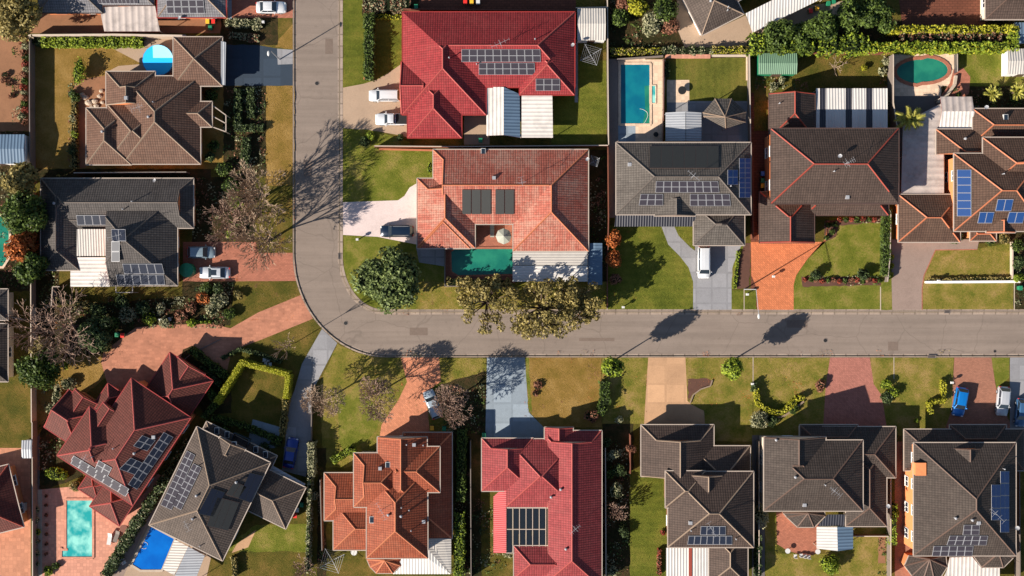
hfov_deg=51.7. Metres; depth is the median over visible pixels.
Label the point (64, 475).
shrub
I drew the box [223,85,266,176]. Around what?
garden
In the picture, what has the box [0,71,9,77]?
shrub
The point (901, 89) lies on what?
paving
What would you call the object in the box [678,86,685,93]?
garden table
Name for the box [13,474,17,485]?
window
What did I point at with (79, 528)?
swimming pool
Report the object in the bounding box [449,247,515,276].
swimming pool
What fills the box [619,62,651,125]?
swimming pool
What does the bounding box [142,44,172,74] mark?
above ground pool
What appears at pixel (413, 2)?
garden
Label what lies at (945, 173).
window
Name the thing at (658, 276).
lawn
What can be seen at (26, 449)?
garden shed
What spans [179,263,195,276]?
water tank
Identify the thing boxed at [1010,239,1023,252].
shrub
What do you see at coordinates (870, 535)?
fence
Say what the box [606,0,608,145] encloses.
fence
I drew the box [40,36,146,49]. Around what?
hedge
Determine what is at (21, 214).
broadleaf tree
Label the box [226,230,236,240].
shrub
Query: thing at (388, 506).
two storey house
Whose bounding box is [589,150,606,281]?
garden
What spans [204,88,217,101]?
shrub
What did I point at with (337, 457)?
hedge
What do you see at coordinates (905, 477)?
window
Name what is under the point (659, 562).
hedge
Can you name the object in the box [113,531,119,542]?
sun lounger
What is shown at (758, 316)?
street lamp
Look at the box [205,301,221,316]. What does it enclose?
shrub
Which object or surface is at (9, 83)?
shrub
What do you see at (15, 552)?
paving
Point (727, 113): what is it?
gazebo
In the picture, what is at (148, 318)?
shrub
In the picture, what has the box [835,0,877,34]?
broadleaf tree
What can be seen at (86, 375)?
lawn
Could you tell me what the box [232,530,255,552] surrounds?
paving
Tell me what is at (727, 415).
lawn
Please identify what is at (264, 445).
shrub
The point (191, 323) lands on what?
shrub
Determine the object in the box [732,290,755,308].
lawn
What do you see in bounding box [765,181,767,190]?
window
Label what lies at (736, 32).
paving
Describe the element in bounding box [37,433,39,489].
garden strip
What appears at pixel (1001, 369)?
lawn
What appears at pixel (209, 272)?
parked car
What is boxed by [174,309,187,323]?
shrub
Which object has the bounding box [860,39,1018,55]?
hedge
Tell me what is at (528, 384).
lawn
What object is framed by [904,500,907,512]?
window
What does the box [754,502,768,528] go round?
shrub
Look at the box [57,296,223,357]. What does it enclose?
garden bed
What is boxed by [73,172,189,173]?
fence
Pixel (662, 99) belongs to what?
fence
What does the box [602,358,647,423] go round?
lawn
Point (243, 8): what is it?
paving
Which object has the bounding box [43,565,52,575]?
shrub
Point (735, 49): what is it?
hedge
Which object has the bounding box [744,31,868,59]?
hedge
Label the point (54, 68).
lawn
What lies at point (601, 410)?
shrub
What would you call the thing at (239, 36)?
hedge
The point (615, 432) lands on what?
garden
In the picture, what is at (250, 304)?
lawn
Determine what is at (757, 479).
fence
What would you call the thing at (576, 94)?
path
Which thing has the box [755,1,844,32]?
paving
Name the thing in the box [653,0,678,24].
shrub
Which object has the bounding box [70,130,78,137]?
shrub
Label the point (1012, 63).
garden shed
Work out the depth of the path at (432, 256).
164.98 m
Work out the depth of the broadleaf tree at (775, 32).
161.14 m
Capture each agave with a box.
[983,84,1002,103]
[1010,81,1023,99]
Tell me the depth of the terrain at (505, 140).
165.00 m
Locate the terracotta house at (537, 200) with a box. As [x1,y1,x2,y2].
[416,148,588,281]
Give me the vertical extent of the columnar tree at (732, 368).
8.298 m
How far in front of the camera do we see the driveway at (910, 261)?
164.98 m
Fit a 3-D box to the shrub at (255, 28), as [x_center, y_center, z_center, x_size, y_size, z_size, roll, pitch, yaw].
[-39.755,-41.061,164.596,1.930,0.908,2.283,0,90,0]
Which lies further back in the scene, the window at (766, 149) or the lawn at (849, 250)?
the lawn at (849, 250)
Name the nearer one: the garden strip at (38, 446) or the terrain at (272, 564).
the garden strip at (38, 446)
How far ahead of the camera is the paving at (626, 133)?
164.98 m
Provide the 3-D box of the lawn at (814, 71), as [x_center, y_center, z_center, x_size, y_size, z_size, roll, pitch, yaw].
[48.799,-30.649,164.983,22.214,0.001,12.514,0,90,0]
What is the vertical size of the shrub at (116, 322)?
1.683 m
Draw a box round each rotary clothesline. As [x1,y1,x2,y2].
[320,549,343,573]
[580,45,600,64]
[589,156,599,166]
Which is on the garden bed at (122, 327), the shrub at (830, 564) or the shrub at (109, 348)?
the shrub at (109, 348)
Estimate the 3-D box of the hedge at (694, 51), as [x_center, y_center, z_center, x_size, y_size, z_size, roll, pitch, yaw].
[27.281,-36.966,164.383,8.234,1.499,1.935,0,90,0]
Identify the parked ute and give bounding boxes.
[375,112,406,125]
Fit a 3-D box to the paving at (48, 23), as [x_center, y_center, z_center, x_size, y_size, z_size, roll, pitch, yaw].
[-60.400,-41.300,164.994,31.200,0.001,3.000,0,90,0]
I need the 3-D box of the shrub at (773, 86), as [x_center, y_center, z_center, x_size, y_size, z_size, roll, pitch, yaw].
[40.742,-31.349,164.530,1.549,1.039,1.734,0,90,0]
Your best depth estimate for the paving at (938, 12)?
164.98 m
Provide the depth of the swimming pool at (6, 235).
164.95 m
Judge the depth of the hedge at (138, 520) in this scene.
163.22 m
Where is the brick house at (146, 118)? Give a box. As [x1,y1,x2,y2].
[85,36,230,164]
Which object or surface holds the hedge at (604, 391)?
on the terrain at (272, 564)
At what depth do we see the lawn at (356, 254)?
164.99 m
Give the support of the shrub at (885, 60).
on the terrain at (505, 140)
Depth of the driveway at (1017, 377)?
164.99 m
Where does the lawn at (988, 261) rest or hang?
on the terrain at (505, 140)
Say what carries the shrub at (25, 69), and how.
on the paving at (10, 62)
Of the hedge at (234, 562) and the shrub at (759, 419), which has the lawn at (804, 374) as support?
the shrub at (759, 419)
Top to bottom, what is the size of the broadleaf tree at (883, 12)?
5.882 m
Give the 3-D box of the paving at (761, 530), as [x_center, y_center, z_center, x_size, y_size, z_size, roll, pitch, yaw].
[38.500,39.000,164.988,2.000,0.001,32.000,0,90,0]
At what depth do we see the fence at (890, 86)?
163.52 m
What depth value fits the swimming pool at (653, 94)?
164.95 m
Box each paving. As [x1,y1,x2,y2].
[0,35,28,131]
[0,448,30,575]
[31,14,220,32]
[41,474,160,575]
[110,39,172,74]
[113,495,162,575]
[124,522,210,575]
[232,0,292,17]
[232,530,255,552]
[248,419,279,447]
[419,0,575,9]
[446,225,514,282]
[618,59,665,141]
[618,125,635,141]
[667,80,688,101]
[667,101,747,141]
[676,0,751,46]
[752,435,764,575]
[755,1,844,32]
[776,512,818,555]
[894,54,954,95]
[894,96,942,124]
[895,442,912,575]
[899,0,987,25]
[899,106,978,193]
[941,68,969,96]
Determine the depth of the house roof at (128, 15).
162.14 m
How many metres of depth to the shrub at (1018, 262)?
163.84 m
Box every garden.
[33,271,58,351]
[35,168,210,180]
[39,412,82,489]
[192,176,254,241]
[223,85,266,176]
[317,448,326,575]
[362,0,418,15]
[440,371,485,434]
[454,435,481,575]
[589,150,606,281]
[602,423,633,575]
[609,0,693,47]
[755,19,1017,48]
[941,86,1023,107]
[961,232,1023,243]
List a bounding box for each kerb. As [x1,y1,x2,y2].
[293,0,1023,357]
[340,0,1023,311]
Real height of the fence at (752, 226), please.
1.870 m
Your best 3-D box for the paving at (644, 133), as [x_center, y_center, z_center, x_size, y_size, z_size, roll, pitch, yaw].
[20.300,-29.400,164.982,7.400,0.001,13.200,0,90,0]
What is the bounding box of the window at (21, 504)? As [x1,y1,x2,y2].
[19,502,24,512]
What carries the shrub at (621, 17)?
on the terrain at (505, 140)
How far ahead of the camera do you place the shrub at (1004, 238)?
164.13 m
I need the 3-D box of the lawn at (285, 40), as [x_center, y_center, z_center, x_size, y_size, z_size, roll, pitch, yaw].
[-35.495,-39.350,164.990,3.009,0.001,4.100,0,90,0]
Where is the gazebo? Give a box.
[701,98,745,130]
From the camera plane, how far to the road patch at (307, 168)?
165.12 m
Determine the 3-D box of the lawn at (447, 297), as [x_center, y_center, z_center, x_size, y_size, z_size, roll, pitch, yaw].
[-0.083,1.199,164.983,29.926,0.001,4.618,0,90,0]
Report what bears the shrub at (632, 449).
on the terrain at (272, 564)
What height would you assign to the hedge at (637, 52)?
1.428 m
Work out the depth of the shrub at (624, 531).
163.89 m
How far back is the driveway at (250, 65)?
165.00 m
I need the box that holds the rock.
[85,100,91,105]
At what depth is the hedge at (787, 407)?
164.03 m
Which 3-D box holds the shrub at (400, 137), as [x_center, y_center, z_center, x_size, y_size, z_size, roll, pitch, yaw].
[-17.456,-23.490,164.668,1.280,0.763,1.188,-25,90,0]
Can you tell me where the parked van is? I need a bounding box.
[697,246,711,278]
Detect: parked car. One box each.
[187,245,215,259]
[199,265,230,279]
[256,0,286,13]
[283,437,298,468]
[369,88,399,102]
[380,224,413,237]
[423,389,441,419]
[951,386,968,416]
[994,386,1010,415]
[1013,398,1023,426]
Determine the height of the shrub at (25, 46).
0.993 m
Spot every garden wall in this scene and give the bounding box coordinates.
[379,148,431,150]
[665,54,709,58]
[711,55,746,56]
[746,57,747,79]
[925,280,1019,282]
[936,75,957,103]
[1010,242,1012,278]
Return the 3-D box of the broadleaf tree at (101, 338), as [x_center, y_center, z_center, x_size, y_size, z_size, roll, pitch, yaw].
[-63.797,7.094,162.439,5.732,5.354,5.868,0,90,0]
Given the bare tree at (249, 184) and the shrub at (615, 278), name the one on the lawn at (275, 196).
the bare tree at (249, 184)
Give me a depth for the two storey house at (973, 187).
161.06 m
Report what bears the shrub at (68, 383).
on the lawn at (86, 375)
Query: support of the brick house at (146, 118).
on the terrain at (272, 564)
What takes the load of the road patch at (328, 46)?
on the road
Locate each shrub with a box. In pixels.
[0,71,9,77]
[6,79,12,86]
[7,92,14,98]
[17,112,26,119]
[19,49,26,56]
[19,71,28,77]
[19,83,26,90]
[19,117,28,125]
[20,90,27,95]
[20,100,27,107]
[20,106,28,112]
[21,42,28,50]
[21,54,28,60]
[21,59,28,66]
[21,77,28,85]
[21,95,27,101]
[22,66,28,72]
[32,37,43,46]
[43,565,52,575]
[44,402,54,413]
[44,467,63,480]
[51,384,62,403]
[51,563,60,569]
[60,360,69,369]
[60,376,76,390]
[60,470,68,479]
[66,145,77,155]
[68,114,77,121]
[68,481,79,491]
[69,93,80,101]
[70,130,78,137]
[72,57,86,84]
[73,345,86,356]
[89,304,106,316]
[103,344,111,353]
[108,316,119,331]
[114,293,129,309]
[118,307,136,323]
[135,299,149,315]
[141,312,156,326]
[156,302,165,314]
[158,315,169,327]
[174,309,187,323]
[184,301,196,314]
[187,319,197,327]
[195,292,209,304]
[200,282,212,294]
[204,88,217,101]
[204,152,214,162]
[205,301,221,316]
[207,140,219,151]
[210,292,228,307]
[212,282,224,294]
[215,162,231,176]
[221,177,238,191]
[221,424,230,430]
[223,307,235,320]
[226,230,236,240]
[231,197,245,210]
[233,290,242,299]
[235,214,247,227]
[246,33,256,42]
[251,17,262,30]
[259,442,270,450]
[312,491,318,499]
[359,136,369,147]
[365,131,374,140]
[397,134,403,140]
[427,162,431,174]
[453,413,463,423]
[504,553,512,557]
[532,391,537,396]
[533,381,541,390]
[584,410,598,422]
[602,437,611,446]
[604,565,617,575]
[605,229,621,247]
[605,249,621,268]
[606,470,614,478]
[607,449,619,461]
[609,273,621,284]
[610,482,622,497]
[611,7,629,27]
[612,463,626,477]
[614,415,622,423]
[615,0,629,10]
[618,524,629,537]
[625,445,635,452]
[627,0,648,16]
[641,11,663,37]
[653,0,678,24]
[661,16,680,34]
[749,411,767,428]
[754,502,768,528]
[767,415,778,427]
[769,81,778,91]
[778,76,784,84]
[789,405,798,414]
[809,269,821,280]
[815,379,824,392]
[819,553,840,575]
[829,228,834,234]
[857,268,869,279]
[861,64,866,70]
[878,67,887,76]
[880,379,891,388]
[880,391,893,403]
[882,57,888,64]
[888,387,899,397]
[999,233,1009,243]
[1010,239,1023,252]
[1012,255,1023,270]
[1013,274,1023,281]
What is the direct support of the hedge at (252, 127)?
on the garden at (256, 145)
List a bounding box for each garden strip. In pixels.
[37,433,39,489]
[38,490,41,575]
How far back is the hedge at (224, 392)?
162.97 m
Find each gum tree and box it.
[0,0,42,42]
[454,273,518,334]
[504,278,580,339]
[554,275,602,331]
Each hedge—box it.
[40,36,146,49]
[55,295,97,308]
[69,101,79,169]
[100,437,189,575]
[186,346,229,380]
[199,365,223,386]
[200,388,220,420]
[211,414,282,444]
[214,359,244,404]
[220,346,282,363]
[224,18,262,28]
[228,31,259,41]
[230,556,238,575]
[232,123,264,132]
[233,88,243,125]
[240,136,251,168]
[240,359,293,398]
[246,87,256,118]
[278,399,291,436]
[304,477,314,572]
[306,440,317,477]
[330,445,357,463]
[362,0,410,14]
[362,12,376,81]
[376,13,401,19]
[446,275,510,287]
[452,509,466,575]
[455,428,468,501]
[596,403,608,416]
[598,380,610,404]
[610,47,661,56]
[656,548,661,574]
[661,44,712,55]
[664,60,670,77]
[711,45,748,54]
[733,251,740,288]
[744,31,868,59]
[750,382,756,391]
[753,388,804,415]
[753,533,762,575]
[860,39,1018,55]
[879,209,891,277]
[885,24,1019,36]
[886,502,898,545]
[897,29,1008,42]
[926,379,946,413]
[928,276,1013,280]
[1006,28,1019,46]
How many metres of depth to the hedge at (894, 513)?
163.24 m
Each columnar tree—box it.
[601,356,624,376]
[720,357,743,380]
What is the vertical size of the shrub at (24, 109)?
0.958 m
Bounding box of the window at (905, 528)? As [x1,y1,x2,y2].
[904,526,907,537]
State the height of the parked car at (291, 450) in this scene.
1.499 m
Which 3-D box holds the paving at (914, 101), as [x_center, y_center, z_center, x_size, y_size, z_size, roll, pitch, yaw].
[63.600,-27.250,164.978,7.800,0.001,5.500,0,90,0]
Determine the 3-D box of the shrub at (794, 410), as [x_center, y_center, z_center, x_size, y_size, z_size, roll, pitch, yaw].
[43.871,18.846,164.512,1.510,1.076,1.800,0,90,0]
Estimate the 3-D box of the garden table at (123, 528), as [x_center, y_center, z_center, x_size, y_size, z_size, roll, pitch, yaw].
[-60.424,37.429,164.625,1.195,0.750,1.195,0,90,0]
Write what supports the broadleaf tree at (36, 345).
on the garden at (44, 280)
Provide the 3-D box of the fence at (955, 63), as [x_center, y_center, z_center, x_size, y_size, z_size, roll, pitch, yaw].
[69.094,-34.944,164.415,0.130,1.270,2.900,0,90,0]
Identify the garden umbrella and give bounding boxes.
[496,228,511,243]
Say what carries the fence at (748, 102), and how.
on the terrain at (505, 140)
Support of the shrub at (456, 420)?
on the terrain at (272, 564)
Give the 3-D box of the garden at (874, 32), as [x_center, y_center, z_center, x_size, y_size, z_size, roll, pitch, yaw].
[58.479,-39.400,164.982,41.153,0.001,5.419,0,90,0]
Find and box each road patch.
[304,160,311,176]
[325,39,332,53]
[410,328,427,334]
[579,338,613,340]
[787,320,806,327]
[888,342,897,350]
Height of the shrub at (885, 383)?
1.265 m
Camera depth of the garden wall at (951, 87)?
164.45 m
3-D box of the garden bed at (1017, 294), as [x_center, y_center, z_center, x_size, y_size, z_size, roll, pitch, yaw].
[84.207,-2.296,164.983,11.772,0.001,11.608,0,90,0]
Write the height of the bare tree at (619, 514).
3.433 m
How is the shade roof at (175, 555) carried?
on the paving at (132, 571)
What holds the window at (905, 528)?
in the two storey house at (960, 489)
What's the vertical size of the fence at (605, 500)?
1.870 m
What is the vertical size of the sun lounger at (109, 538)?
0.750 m
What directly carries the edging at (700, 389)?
on the lawn at (727, 415)
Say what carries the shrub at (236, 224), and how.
on the terrain at (272, 564)
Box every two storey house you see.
[324,432,452,573]
[614,142,751,245]
[640,424,753,575]
[758,88,898,242]
[759,424,895,550]
[895,97,1023,242]
[900,424,1023,575]
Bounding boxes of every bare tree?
[2,299,51,351]
[30,284,98,371]
[202,198,258,248]
[221,157,284,224]
[227,207,294,270]
[271,332,295,358]
[293,553,317,575]
[299,384,345,417]
[358,375,396,422]
[431,384,473,429]
[606,502,627,520]
[829,56,846,75]
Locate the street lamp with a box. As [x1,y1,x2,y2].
[744,289,759,318]
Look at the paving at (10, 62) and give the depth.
165.00 m
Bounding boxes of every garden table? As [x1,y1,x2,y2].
[120,525,126,531]
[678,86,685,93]
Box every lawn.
[0,131,28,291]
[0,384,30,447]
[35,46,223,168]
[37,353,105,435]
[59,285,182,306]
[198,375,285,440]
[227,320,320,375]
[228,524,306,551]
[231,281,299,324]
[254,177,292,252]
[266,85,294,185]
[276,24,292,48]
[320,344,486,467]
[338,384,381,449]
[343,0,401,87]
[343,128,409,147]
[343,147,432,201]
[343,235,443,308]
[416,281,606,308]
[525,358,531,412]
[526,358,601,427]
[551,60,606,144]
[576,0,605,6]
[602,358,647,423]
[607,225,693,308]
[609,47,753,58]
[629,470,666,575]
[668,57,750,100]
[686,358,752,441]
[731,246,742,288]
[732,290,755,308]
[753,55,890,130]
[753,358,829,435]
[765,512,886,575]
[794,217,880,308]
[870,358,953,435]
[881,208,892,309]
[923,244,1013,308]
[958,53,1023,85]
[992,358,1009,387]
[1020,471,1023,575]
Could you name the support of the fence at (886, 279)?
on the terrain at (505, 140)
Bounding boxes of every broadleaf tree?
[0,189,48,234]
[13,347,62,390]
[28,335,54,358]
[76,315,113,353]
[350,246,421,314]
[762,18,800,52]
[794,21,812,53]
[804,10,839,40]
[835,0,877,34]
[860,0,896,33]
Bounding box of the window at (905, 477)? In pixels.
[904,475,907,486]
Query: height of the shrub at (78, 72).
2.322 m
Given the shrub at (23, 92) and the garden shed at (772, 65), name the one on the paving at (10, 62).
the shrub at (23, 92)
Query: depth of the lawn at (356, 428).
164.99 m
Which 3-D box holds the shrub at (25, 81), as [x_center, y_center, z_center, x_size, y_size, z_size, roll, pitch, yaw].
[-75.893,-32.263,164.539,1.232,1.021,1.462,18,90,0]
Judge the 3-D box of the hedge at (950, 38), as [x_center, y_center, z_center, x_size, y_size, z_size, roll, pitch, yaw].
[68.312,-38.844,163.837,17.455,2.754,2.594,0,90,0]
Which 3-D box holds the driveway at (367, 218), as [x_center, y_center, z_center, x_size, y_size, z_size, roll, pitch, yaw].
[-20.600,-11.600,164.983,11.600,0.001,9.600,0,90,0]
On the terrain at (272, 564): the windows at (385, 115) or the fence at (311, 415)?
the fence at (311, 415)
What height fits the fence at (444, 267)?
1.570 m
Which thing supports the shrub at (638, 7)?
on the terrain at (505, 140)
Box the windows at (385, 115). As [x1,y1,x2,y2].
[384,114,394,123]
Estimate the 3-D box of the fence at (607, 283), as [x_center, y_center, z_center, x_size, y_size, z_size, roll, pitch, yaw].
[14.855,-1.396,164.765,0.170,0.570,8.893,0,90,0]
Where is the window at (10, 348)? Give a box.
[9,346,11,356]
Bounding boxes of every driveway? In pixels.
[101,295,312,390]
[183,242,295,281]
[224,44,292,85]
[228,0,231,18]
[277,49,292,64]
[282,330,336,476]
[343,65,406,136]
[343,184,415,243]
[380,358,440,435]
[485,358,543,437]
[644,358,704,423]
[662,227,740,309]
[751,221,828,309]
[823,358,885,425]
[892,239,978,309]
[946,358,1009,427]
[1010,358,1023,427]
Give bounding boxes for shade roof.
[163,539,189,574]
[175,546,205,575]
[664,111,684,141]
[684,111,700,141]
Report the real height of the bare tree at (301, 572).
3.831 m
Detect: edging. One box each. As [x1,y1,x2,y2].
[690,380,712,402]
[777,401,803,417]
[922,249,976,309]
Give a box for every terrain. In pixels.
[0,0,1013,575]
[340,0,1023,311]
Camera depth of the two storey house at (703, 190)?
158.85 m
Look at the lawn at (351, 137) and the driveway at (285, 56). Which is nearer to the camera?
the lawn at (351, 137)
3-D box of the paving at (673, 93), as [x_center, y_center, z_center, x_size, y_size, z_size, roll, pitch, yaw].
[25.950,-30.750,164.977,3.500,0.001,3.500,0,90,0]
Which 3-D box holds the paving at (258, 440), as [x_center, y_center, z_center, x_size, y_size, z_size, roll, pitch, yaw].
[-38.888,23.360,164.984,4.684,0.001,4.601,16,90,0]
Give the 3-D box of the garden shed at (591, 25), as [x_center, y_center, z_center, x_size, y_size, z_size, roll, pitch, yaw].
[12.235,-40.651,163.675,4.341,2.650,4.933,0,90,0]
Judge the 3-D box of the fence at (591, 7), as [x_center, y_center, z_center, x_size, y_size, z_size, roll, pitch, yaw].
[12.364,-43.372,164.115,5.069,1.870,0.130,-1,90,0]
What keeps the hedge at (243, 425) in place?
on the terrain at (272, 564)
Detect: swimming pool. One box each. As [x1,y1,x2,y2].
[0,215,10,267]
[60,498,94,558]
[130,526,174,571]
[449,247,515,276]
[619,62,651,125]
[649,85,655,103]
[894,54,950,86]
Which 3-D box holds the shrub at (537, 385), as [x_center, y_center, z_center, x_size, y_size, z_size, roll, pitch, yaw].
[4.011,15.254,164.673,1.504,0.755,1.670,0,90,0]
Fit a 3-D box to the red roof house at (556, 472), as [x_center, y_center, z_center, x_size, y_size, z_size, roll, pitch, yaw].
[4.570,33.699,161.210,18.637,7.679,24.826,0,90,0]
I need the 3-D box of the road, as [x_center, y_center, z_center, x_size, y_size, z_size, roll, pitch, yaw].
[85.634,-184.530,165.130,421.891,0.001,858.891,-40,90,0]
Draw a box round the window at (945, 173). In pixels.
[944,172,947,182]
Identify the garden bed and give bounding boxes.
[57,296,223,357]
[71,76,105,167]
[181,346,231,415]
[182,281,233,324]
[220,17,277,44]
[687,378,710,400]
[735,243,750,288]
[801,276,880,286]
[824,216,880,240]
[878,537,885,562]
[1013,243,1023,308]
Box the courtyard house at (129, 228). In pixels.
[40,178,194,292]
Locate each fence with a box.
[28,34,185,38]
[29,37,35,167]
[30,192,35,307]
[30,308,36,422]
[32,421,37,575]
[51,286,62,305]
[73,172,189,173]
[311,383,312,440]
[320,478,323,550]
[374,145,607,147]
[403,9,576,12]
[444,249,445,285]
[470,440,471,575]
[575,7,606,9]
[604,446,605,575]
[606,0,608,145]
[607,147,608,249]
[607,251,607,307]
[616,55,662,60]
[629,433,630,473]
[662,59,663,141]
[747,54,750,141]
[750,147,753,238]
[756,440,758,561]
[758,52,893,54]
[853,534,888,536]
[884,211,890,281]
[887,54,897,127]
[887,478,890,575]
[954,53,957,73]
[1014,471,1020,575]
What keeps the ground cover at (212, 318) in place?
on the terrain at (272, 564)
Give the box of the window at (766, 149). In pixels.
[765,147,767,158]
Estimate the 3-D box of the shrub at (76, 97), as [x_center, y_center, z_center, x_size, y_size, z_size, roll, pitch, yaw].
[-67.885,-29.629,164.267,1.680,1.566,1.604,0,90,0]
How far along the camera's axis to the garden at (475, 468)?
164.99 m
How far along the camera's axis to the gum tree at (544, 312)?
158.86 m
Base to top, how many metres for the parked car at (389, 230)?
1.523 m
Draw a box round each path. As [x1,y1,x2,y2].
[416,248,443,265]
[464,116,489,144]
[575,40,577,101]
[609,59,617,217]
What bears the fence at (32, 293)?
on the terrain at (272, 564)
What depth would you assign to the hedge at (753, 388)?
163.94 m
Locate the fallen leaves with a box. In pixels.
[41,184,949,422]
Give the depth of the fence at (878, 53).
163.88 m
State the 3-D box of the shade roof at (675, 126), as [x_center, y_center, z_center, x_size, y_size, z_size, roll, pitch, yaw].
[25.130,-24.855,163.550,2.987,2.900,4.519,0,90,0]
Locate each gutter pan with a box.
[295,0,1023,355]
[338,0,1023,314]
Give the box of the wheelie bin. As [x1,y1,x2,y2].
[120,332,125,337]
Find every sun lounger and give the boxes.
[106,533,111,544]
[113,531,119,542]
[490,225,493,236]
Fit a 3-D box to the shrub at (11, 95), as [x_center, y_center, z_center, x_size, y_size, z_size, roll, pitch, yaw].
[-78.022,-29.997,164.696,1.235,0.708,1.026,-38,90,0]
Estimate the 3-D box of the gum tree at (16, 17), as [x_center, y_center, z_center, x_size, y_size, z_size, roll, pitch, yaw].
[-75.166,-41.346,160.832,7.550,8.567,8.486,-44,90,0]
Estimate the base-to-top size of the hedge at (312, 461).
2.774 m
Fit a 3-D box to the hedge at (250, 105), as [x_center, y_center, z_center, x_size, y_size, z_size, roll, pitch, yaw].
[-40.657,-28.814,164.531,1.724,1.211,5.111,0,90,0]
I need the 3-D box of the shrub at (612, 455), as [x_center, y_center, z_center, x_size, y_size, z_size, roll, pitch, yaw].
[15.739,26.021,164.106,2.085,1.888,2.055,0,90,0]
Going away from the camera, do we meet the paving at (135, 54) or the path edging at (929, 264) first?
the path edging at (929, 264)
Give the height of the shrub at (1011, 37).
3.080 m
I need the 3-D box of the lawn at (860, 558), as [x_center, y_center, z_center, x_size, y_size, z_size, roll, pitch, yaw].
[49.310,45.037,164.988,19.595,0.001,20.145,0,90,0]
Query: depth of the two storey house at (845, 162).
158.59 m
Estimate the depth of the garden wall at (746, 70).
164.55 m
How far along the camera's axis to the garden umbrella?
162.71 m
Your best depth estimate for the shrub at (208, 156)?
164.12 m
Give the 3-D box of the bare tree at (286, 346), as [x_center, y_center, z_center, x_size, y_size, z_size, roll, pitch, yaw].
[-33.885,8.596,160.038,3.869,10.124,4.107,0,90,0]
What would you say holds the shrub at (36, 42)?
on the garden bed
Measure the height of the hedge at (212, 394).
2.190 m
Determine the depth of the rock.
164.70 m
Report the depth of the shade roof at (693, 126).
162.29 m
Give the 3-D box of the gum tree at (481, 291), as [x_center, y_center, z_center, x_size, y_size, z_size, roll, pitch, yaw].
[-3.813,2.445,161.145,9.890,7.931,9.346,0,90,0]
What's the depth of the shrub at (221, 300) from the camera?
163.58 m
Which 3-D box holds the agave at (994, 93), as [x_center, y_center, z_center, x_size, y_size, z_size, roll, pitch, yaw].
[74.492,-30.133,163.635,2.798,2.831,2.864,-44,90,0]
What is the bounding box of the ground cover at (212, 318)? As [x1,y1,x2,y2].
[0,0,1023,574]
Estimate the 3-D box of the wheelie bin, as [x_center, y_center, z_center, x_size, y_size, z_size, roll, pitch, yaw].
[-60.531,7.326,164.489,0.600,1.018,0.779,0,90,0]
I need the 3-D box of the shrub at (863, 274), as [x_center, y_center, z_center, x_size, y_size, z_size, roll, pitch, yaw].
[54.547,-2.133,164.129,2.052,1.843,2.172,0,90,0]
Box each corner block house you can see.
[43,352,213,525]
[148,421,305,560]
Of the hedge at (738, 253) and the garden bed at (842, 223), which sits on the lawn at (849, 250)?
the garden bed at (842, 223)
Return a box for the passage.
[751,93,767,306]
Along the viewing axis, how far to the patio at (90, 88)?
164.99 m
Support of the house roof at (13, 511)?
on the terrain at (272, 564)
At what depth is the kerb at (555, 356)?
164.98 m
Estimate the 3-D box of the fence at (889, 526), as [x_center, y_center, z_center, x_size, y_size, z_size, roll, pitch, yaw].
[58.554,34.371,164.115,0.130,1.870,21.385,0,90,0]
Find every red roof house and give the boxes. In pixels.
[399,11,575,138]
[481,427,601,575]
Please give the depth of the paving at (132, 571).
164.99 m
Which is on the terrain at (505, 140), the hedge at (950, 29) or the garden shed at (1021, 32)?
the hedge at (950, 29)
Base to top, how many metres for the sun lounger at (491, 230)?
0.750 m
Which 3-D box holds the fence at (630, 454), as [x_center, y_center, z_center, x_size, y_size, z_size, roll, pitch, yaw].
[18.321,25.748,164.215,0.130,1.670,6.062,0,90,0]
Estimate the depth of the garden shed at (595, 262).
162.64 m
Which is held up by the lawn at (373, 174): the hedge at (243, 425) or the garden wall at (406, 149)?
the garden wall at (406, 149)
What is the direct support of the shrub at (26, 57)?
on the paving at (10, 62)
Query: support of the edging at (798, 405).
on the lawn at (804, 374)
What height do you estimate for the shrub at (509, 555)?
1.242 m
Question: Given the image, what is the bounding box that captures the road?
[296,0,1023,353]
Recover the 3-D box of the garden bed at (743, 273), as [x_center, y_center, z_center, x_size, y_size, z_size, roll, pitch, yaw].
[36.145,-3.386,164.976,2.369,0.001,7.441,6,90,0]
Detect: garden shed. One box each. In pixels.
[0,134,28,164]
[21,439,31,457]
[577,8,605,42]
[588,243,601,284]
[756,53,796,76]
[1001,49,1023,76]
[1012,22,1023,44]
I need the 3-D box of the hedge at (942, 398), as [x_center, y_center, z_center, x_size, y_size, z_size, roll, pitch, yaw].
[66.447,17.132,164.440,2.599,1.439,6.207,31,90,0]
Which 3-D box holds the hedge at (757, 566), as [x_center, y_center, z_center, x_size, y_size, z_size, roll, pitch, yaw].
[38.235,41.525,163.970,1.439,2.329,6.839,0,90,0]
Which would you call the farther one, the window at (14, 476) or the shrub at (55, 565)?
the shrub at (55, 565)

